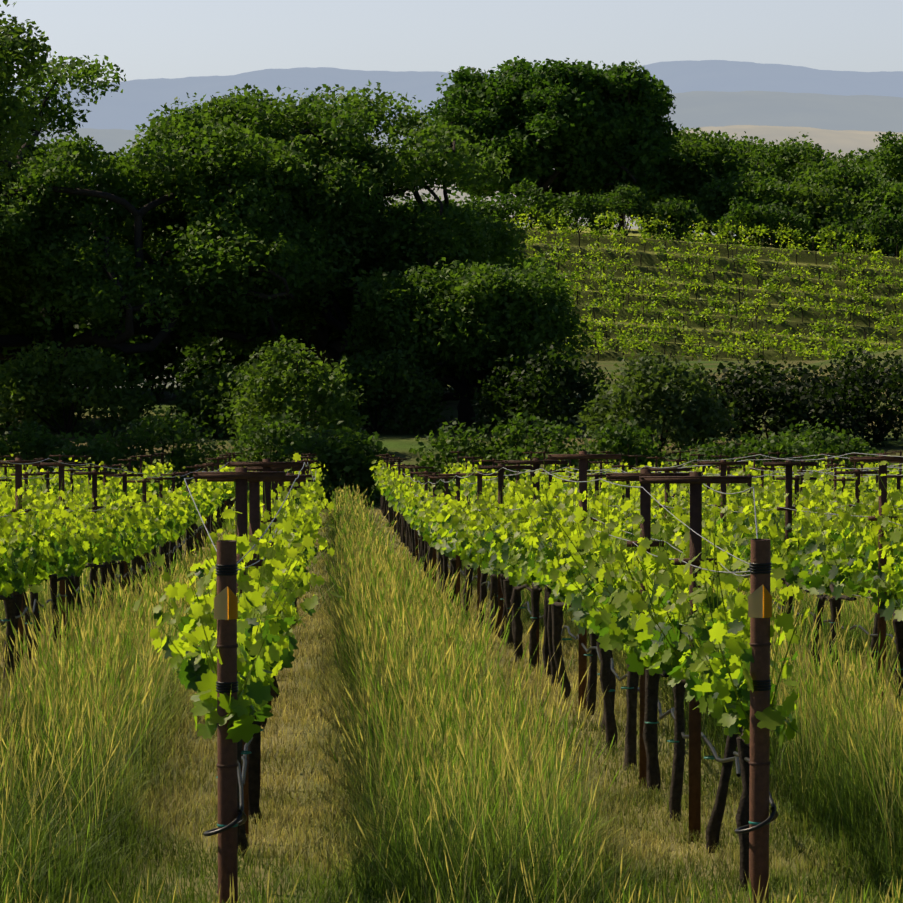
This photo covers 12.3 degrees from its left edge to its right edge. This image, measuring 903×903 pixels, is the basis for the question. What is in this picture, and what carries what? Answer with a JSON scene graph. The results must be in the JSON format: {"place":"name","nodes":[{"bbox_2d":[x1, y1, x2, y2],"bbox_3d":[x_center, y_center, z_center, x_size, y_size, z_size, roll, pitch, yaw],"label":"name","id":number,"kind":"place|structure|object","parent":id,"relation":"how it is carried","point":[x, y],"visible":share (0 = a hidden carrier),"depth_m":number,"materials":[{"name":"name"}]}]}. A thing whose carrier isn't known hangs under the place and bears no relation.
{"place":"outdoors","nodes":[
{"label":"outdoors","id":0,"kind":"place"},
{"bbox_2d":[0,225,902,902],"bbox_3d":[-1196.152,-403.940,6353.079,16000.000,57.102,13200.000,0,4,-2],"label":"terrain","id":1,"kind":"structure","parent":0,"point":[402,443],"depth_m":262.23,"materials":[{"name":"green plant"}]},
{"bbox_2d":[0,443,13,469],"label":"shrub","id":2,"kind":"object","parent":1,"relation":"on","point":[4,446],"visible":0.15,"depth_m":133.13,"materials":[{"name":"green plant"}]},
{"bbox_2d":[0,455,20,469],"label":"trellis row","id":3,"kind":"object","parent":1,"relation":"on","point":[11,457],"visible":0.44,"depth_m":119.86,"materials":[{"name":"wood"}]},
{"bbox_2d":[0,454,31,488],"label":"vine row","id":4,"kind":"object","parent":1,"relation":"on","point":[9,470],"visible":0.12,"depth_m":118.26,"materials":[{"name":"green plant"}]},
{"bbox_2d":[0,0,61,184],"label":"tree","id":5,"kind":"object","parent":1,"relation":"on","point":[10,53],"visible":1,"depth_m":136.29,"materials":[{"name":"green plant"}]},
{"bbox_2d":[0,418,72,476],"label":"shrub","id":6,"kind":"object","parent":1,"relation":"on","point":[26,442],"visible":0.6,"depth_m":135.70,"materials":[{"name":"green plant"}]},
{"bbox_2d":[0,291,77,383],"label":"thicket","id":7,"kind":"object","parent":1,"relation":"on","point":[3,304],"depth_m":182.35,"materials":[{"name":"green plant"}]},
{"bbox_2d":[0,355,87,430],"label":"understory shrub","id":8,"kind":"object","parent":1,"relation":"on","point":[42,421],"visible":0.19,"depth_m":159.86,"materials":[{"name":"green plant"}]},
{"bbox_2d":[0,454,91,487],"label":"trellis row","id":9,"kind":"object","parent":1,"relation":"on","point":[24,466],"visible":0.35,"depth_m":101.64,"materials":[{"name":"wood"}]},
{"bbox_2d":[0,457,103,501],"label":"vine row","id":10,"kind":"object","parent":1,"relation":"on","point":[39,483],"visible":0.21,"depth_m":104.87,"materials":[{"name":"green plant"}]},
{"bbox_2d":[0,339,162,434],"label":"understory shrub","id":11,"kind":"object","parent":1,"relation":"on","point":[78,366],"visible":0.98,"depth_m":155.90,"materials":[{"name":"green plant"}]},
{"bbox_2d":[0,232,167,334],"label":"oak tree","id":12,"kind":"object","parent":1,"relation":"on","point":[3,299],"depth_m":182.94,"materials":[{"name":"green plant"}]},
{"bbox_2d":[0,453,169,507],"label":"trellis row","id":13,"kind":"object","parent":1,"relation":"on","point":[26,475],"visible":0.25,"depth_m":83.33,"materials":[{"name":"wood"}]},
{"bbox_2d":[0,456,179,527],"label":"vine row","id":14,"kind":"object","parent":1,"relation":"on","point":[113,483],"visible":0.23,"depth_m":92.35,"materials":[{"name":"green plant"}]},
{"bbox_2d":[38,427,145,484],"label":"shrub","id":15,"kind":"object","parent":1,"relation":"on","point":[98,450],"visible":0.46,"depth_m":132.72,"materials":[{"name":"green plant"}]},
{"bbox_2d":[3,306,189,396],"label":"thicket","id":16,"kind":"object","parent":1,"relation":"on","point":[70,336],"depth_m":182.41,"materials":[{"name":"green plant"}]},
{"bbox_2d":[0,452,242,665],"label":"trellis row","id":17,"kind":"object","parent":1,"relation":"on","point":[18,463],"visible":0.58,"depth_m":46.76,"materials":[{"name":"wood"}]},
{"bbox_2d":[0,458,247,680],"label":"vine row","id":18,"kind":"object","parent":1,"relation":"on","point":[73,544],"visible":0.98,"depth_m":42.33,"materials":[{"name":"green plant"}]},
{"bbox_2d":[71,271,249,399],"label":"thicket","id":19,"kind":"object","parent":1,"relation":"on","point":[162,351],"depth_m":179.45,"materials":[{"name":"green plant"}]},
{"bbox_2d":[104,407,232,485],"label":"shrub","id":20,"kind":"object","parent":1,"relation":"on","point":[179,456],"visible":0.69,"depth_m":134.82,"materials":[{"name":"green plant"}]},
{"bbox_2d":[0,54,347,422],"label":"oak tree","id":21,"kind":"object","parent":1,"relation":"on","point":[67,242],"visible":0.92,"depth_m":161.41,"materials":[{"name":"green plant"}]},
{"bbox_2d":[133,223,272,356],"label":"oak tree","id":22,"kind":"object","parent":1,"relation":"on","point":[173,327],"depth_m":182.64,"materials":[{"name":"green plant"}]},
{"bbox_2d":[203,540,246,902],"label":"end post","id":23,"kind":"object","parent":1,"relation":"on","point":[226,617],"visible":1,"depth_m":16.69,"materials":[{"name":"wood"}]},
{"bbox_2d":[165,358,308,437],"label":"understory shrub","id":24,"kind":"object","parent":1,"relation":"on","point":[201,402],"visible":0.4,"depth_m":155.36,"materials":[{"name":"green plant"}]},
{"bbox_2d":[133,453,347,892],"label":"vine row","id":25,"kind":"object","parent":1,"relation":"on","point":[275,585],"visible":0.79,"depth_m":18.60,"materials":[{"name":"green plant"}]},
{"bbox_2d":[184,453,317,839],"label":"trellis row","id":26,"kind":"object","parent":1,"relation":"on","point":[241,476],"visible":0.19,"depth_m":22.35,"materials":[{"name":"wood"}]},
{"bbox_2d":[166,314,354,397],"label":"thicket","id":27,"kind":"object","parent":1,"relation":"on","point":[221,354],"depth_m":177.25,"materials":[{"name":"green plant"}]},
{"bbox_2d":[212,412,318,472],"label":"shrub","id":28,"kind":"object","parent":1,"relation":"on","point":[254,441],"visible":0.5,"depth_m":136.49,"materials":[{"name":"green plant"}]},
{"bbox_2d":[217,335,373,450],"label":"understory shrub","id":29,"kind":"object","parent":1,"relation":"on","point":[283,375],"visible":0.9,"depth_m":146.44,"materials":[{"name":"green plant"}]},
{"bbox_2d":[110,80,530,412],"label":"oak tree","id":30,"kind":"object","parent":1,"relation":"on","point":[360,176],"visible":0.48,"depth_m":167.44,"materials":[{"name":"green plant"}]},
{"bbox_2d":[276,416,398,504],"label":"bush","id":31,"kind":"object","parent":1,"relation":"on","point":[342,449],"visible":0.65,"depth_m":128.58,"materials":[{"name":"green plant"}]},
{"bbox_2d":[301,339,450,397],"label":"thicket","id":32,"kind":"object","parent":1,"relation":"on","point":[444,383],"depth_m":178.87,"materials":[{"name":"green plant"}]},
{"bbox_2d":[308,349,453,434],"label":"understory shrub","id":33,"kind":"object","parent":1,"relation":"on","point":[372,377],"visible":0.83,"depth_m":157.57,"materials":[{"name":"green plant"}]},
{"bbox_2d":[381,367,498,399],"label":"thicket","id":34,"kind":"object","parent":1,"relation":"on","point":[449,389],"depth_m":177.42,"materials":[{"name":"green plant"}]},
{"bbox_2d":[0,480,902,902],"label":"vineyard grass","id":35,"kind":"structure","parent":1,"relation":"on","point":[462,788],"depth_m":20.43,"materials":[{"name":"green plant"}]},
{"bbox_2d":[405,418,515,492],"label":"shrub","id":36,"kind":"object","parent":1,"relation":"on","point":[443,447],"visible":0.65,"depth_m":132.43,"materials":[{"name":"green plant"}]},
{"bbox_2d":[340,257,593,425],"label":"oak tree","id":37,"kind":"object","parent":1,"relation":"on","point":[455,324],"visible":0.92,"depth_m":160.38,"materials":[{"name":"green plant"}]},
{"bbox_2d":[464,194,519,223],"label":"shrub","id":38,"kind":"object","parent":1,"relation":"on","point":[491,205],"visible":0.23,"depth_m":285.66,"materials":[{"name":"green plant"}]},
{"bbox_2d":[500,227,556,284],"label":"bush","id":39,"kind":"object","parent":1,"relation":"on","point":[520,260],"depth_m":188.95,"materials":[{"name":"green plant"}]},
{"bbox_2d":[493,178,569,229],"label":"shrub","id":40,"kind":"object","parent":1,"relation":"on","point":[543,201],"visible":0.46,"depth_m":286.88,"materials":[{"name":"green plant"}]},
{"bbox_2d":[475,410,604,484],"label":"shrub","id":41,"kind":"object","parent":1,"relation":"on","point":[511,432],"visible":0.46,"depth_m":131.84,"materials":[{"name":"green plant"}]},
{"bbox_2d":[470,338,625,433],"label":"bank shrub","id":42,"kind":"object","parent":1,"relation":"on","point":[564,384],"visible":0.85,"depth_m":157.30,"materials":[{"name":"green plant"}]},
{"bbox_2d":[422,55,684,228],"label":"oak tree","id":43,"kind":"object","parent":1,"relation":"on","point":[582,127],"visible":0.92,"depth_m":293.83,"materials":[{"name":"green plant"}]},
{"bbox_2d":[376,451,757,841],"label":"trellis row","id":44,"kind":"object","parent":1,"relation":"on","point":[695,480],"visible":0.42,"depth_m":22.45,"materials":[{"name":"wood"}]},
{"bbox_2d":[530,190,616,232],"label":"shrub","id":45,"kind":"object","parent":1,"relation":"on","point":[581,207],"visible":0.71,"depth_m":285.45,"materials":[{"name":"green plant"}]},
{"bbox_2d":[369,454,809,890],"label":"vine row","id":46,"kind":"object","parent":1,"relation":"on","point":[596,586],"visible":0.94,"depth_m":23.25,"materials":[{"name":"green plant"}]},
{"bbox_2d":[578,188,650,226],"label":"tree","id":47,"kind":"object","parent":1,"relation":"on","point":[621,214],"depth_m":316.21,"materials":[{"name":"green plant"}]},
{"bbox_2d":[571,416,678,472],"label":"shrub","id":48,"kind":"object","parent":1,"relation":"on","point":[619,440],"visible":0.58,"depth_m":132.64,"materials":[{"name":"green plant"}]},
{"bbox_2d":[587,182,664,236],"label":"shrub","id":49,"kind":"object","parent":1,"relation":"on","point":[627,201],"visible":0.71,"depth_m":286.29,"materials":[{"name":"green plant"}]},
{"bbox_2d":[573,348,740,455],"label":"bush","id":50,"kind":"object","parent":1,"relation":"on","point":[684,405],"visible":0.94,"depth_m":145.30,"materials":[{"name":"green plant"}]},
{"bbox_2d":[443,459,902,710],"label":"vine row","id":51,"kind":"object","parent":1,"relation":"on","point":[819,564],"visible":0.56,"depth_m":32.44,"materials":[{"name":"green plant"}]},
{"bbox_2d":[643,194,708,240],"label":"shrub","id":52,"kind":"object","parent":1,"relation":"on","point":[680,211],"visible":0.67,"depth_m":286.11,"materials":[{"name":"green plant"}]},
{"bbox_2d":[450,451,902,709],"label":"trellis row","id":53,"kind":"object","parent":1,"relation":"on","point":[788,508],"visible":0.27,"depth_m":34.72,"materials":[{"name":"wood"}]},
{"bbox_2d":[646,143,726,238],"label":"tree","id":54,"kind":"object","parent":1,"relation":"on","point":[681,185],"visible":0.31,"depth_m":302.13,"materials":[{"name":"green plant"}]},
{"bbox_2d":[491,204,902,360],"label":"grapevines","id":55,"kind":"object","parent":1,"relation":"on","point":[770,286],"visible":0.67,"depth_m":271.18,"materials":[{"name":"green plant"}]},
{"bbox_2d":[520,453,902,625],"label":"vine row","id":56,"kind":"object","parent":1,"relation":"on","point":[610,488],"visible":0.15,"depth_m":70.51,"materials":[{"name":"green plant"}]},
{"bbox_2d":[523,451,902,597],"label":"trellis row","id":57,"kind":"object","parent":1,"relation":"on","point":[856,472],"visible":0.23,"depth_m":53.14,"materials":[{"name":"wood"}]},
{"bbox_2d":[648,126,781,240],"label":"tree","id":58,"kind":"object","parent":1,"relation":"on","point":[714,148],"visible":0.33,"depth_m":303.29,"materials":[{"name":"green plant"}]},
{"bbox_2d":[666,437,779,474],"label":"shrub","id":59,"kind":"object","parent":1,"relation":"on","point":[709,450],"visible":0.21,"depth_m":131.05,"materials":[{"name":"green plant"}]},
{"bbox_2d":[714,131,772,235],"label":"tree","id":60,"kind":"object","parent":1,"relation":"on","point":[741,144],"visible":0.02,"depth_m":321.82,"materials":[{"name":"green plant"}]},
{"bbox_2d":[686,167,802,244],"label":"crest tree","id":61,"kind":"object","parent":1,"relation":"on","point":[753,188],"visible":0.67,"depth_m":291.82,"materials":[{"name":"green plant"}]},
{"bbox_2d":[711,196,780,245],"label":"shrub","id":62,"kind":"object","parent":1,"relation":"on","point":[744,214],"visible":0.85,"depth_m":285.08,"materials":[{"name":"green plant"}]},
{"bbox_2d":[590,460,902,522],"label":"vine row","id":63,"kind":"object","parent":1,"relation":"on","point":[738,486],"visible":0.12,"depth_m":83.83,"materials":[{"name":"green plant"}]},
{"bbox_2d":[599,451,902,502],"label":"trellis row","id":64,"kind":"object","parent":1,"relation":"on","point":[843,479],"visible":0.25,"depth_m":77.62,"materials":[{"name":"wood"}]},
{"bbox_2d":[733,539,778,902],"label":"end post","id":65,"kind":"object","parent":1,"relation":"on","point":[759,615],"visible":0.92,"depth_m":16.75,"materials":[{"name":"wood"}]},
{"bbox_2d":[707,424,826,473],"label":"shrub","id":66,"kind":"object","parent":1,"relation":"on","point":[772,445],"visible":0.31,"depth_m":131.68,"materials":[{"name":"green plant"}]},
{"bbox_2d":[666,355,881,447],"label":"bank shrub","id":67,"kind":"object","parent":1,"relation":"on","point":[759,394],"visible":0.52,"depth_m":148.85,"materials":[{"name":"green plant"}]},
{"bbox_2d":[737,199,818,250],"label":"shrub","id":68,"kind":"object","parent":1,"relation":"on","point":[791,219],"visible":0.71,"depth_m":286.44,"materials":[{"name":"green plant"}]},
{"bbox_2d":[660,455,902,504],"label":"vine row","id":69,"kind":"object","parent":1,"relation":"on","point":[847,484],"visible":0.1,"depth_m":94.17,"materials":[{"name":"green plant"}]},
{"bbox_2d":[672,451,902,498],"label":"trellis row","id":70,"kind":"object","parent":1,"relation":"on","point":[834,465],"visible":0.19,"depth_m":96.06,"materials":[{"name":"wood"}]},
{"bbox_2d":[744,132,886,186],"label":"tree","id":71,"kind":"object","parent":1,"relation":"on","point":[800,157],"visible":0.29,"depth_m":306.69,"materials":[{"name":"green plant"}]},
{"bbox_2d":[733,458,902,501],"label":"vine row","id":72,"kind":"object","parent":1,"relation":"on","point":[825,480],"visible":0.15,"depth_m":101.47,"materials":[{"name":"green plant"}]},
{"bbox_2d":[773,182,864,251],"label":"crest tree","id":73,"kind":"object","parent":1,"relation":"on","point":[820,204],"visible":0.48,"depth_m":290.68,"materials":[{"name":"green plant"}]},
{"bbox_2d":[747,452,902,487],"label":"trellis row","id":74,"kind":"object","parent":1,"relation":"on","point":[832,460],"visible":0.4,"depth_m":102.22,"materials":[{"name":"wood"}]},
{"bbox_2d":[767,416,895,479],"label":"shrub","id":75,"kind":"object","parent":1,"relation":"on","point":[825,440],"visible":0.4,"depth_m":136.00,"materials":[{"name":"green plant"}]},
{"bbox_2d":[773,348,902,447],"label":"bank shrub","id":76,"kind":"object","parent":1,"relation":"on","point":[872,379],"visible":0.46,"depth_m":150.97,"materials":[{"name":"green plant"}]},
{"bbox_2d":[801,214,884,253],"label":"shrub","id":77,"kind":"object","parent":1,"relation":"on","point":[850,226],"visible":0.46,"depth_m":288.05,"materials":[{"name":"green plant"}]},
{"bbox_2d":[784,155,902,252],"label":"tree","id":78,"kind":"object","parent":1,"relation":"on","point":[847,179],"visible":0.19,"depth_m":297.81,"materials":[{"name":"green plant"}]},
{"bbox_2d":[805,454,902,487],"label":"vine row","id":79,"kind":"object","parent":1,"relation":"on","point":[870,466],"visible":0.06,"depth_m":114.30,"materials":[{"name":"green plant"}]},
{"bbox_2d":[825,452,895,476],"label":"trellis row","id":80,"kind":"object","parent":1,"relation":"on","point":[854,454],"visible":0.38,"depth_m":114.50,"materials":[{"name":"wood"}]},
{"bbox_2d":[843,131,902,184],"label":"tree","id":81,"kind":"object","parent":1,"relation":"on","point":[888,157],"visible":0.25,"depth_m":309.96,"materials":[{"name":"green plant"}]},
{"bbox_2d":[850,177,902,256],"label":"crest tree","id":82,"kind":"object","parent":1,"relation":"on","point":[889,196],"visible":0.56,"depth_m":294.49,"materials":[{"name":"green plant"}]},
{"bbox_2d":[854,205,902,255],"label":"shrub","id":83,"kind":"object","parent":1,"relation":"on","point":[886,248],"visible":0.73,"depth_m":287.64,"materials":[{"name":"green plant"}]},
{"bbox_2d":[876,462,902,473],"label":"vine row","id":84,"kind":"object","parent":1,"relation":"on","point":[894,469],"visible":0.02,"depth_m":121.59,"materials":[{"name":"green plant"}]},
{"bbox_2d":[0,0,902,83],"label":"sky","id":85,"kind":"structure","parent":0,"point":[147,39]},
{"bbox_2d":[5,91,902,174],"bbox_3d":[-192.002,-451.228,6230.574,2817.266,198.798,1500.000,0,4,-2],"label":"hills","id":86,"kind":"structure","parent":0,"point":[695,109],"depth_m":6280.17,"materials":[{"name":"grey"}]},
{"bbox_2d":[6,60,902,130],"bbox_3d":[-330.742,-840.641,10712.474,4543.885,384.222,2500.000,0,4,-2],"label":"mountain ridge","id":87,"kind":"structure","parent":0,"point":[135,102],"depth_m":10877.35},
{"bbox_2d":[97,125,902,228],"bbox_3d":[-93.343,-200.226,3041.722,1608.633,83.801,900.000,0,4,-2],"label":"hills","id":88,"kind":"structure","parent":0,"point":[844,141],"depth_m":3109.22,"materials":[{"name":"beige"}]}
]}

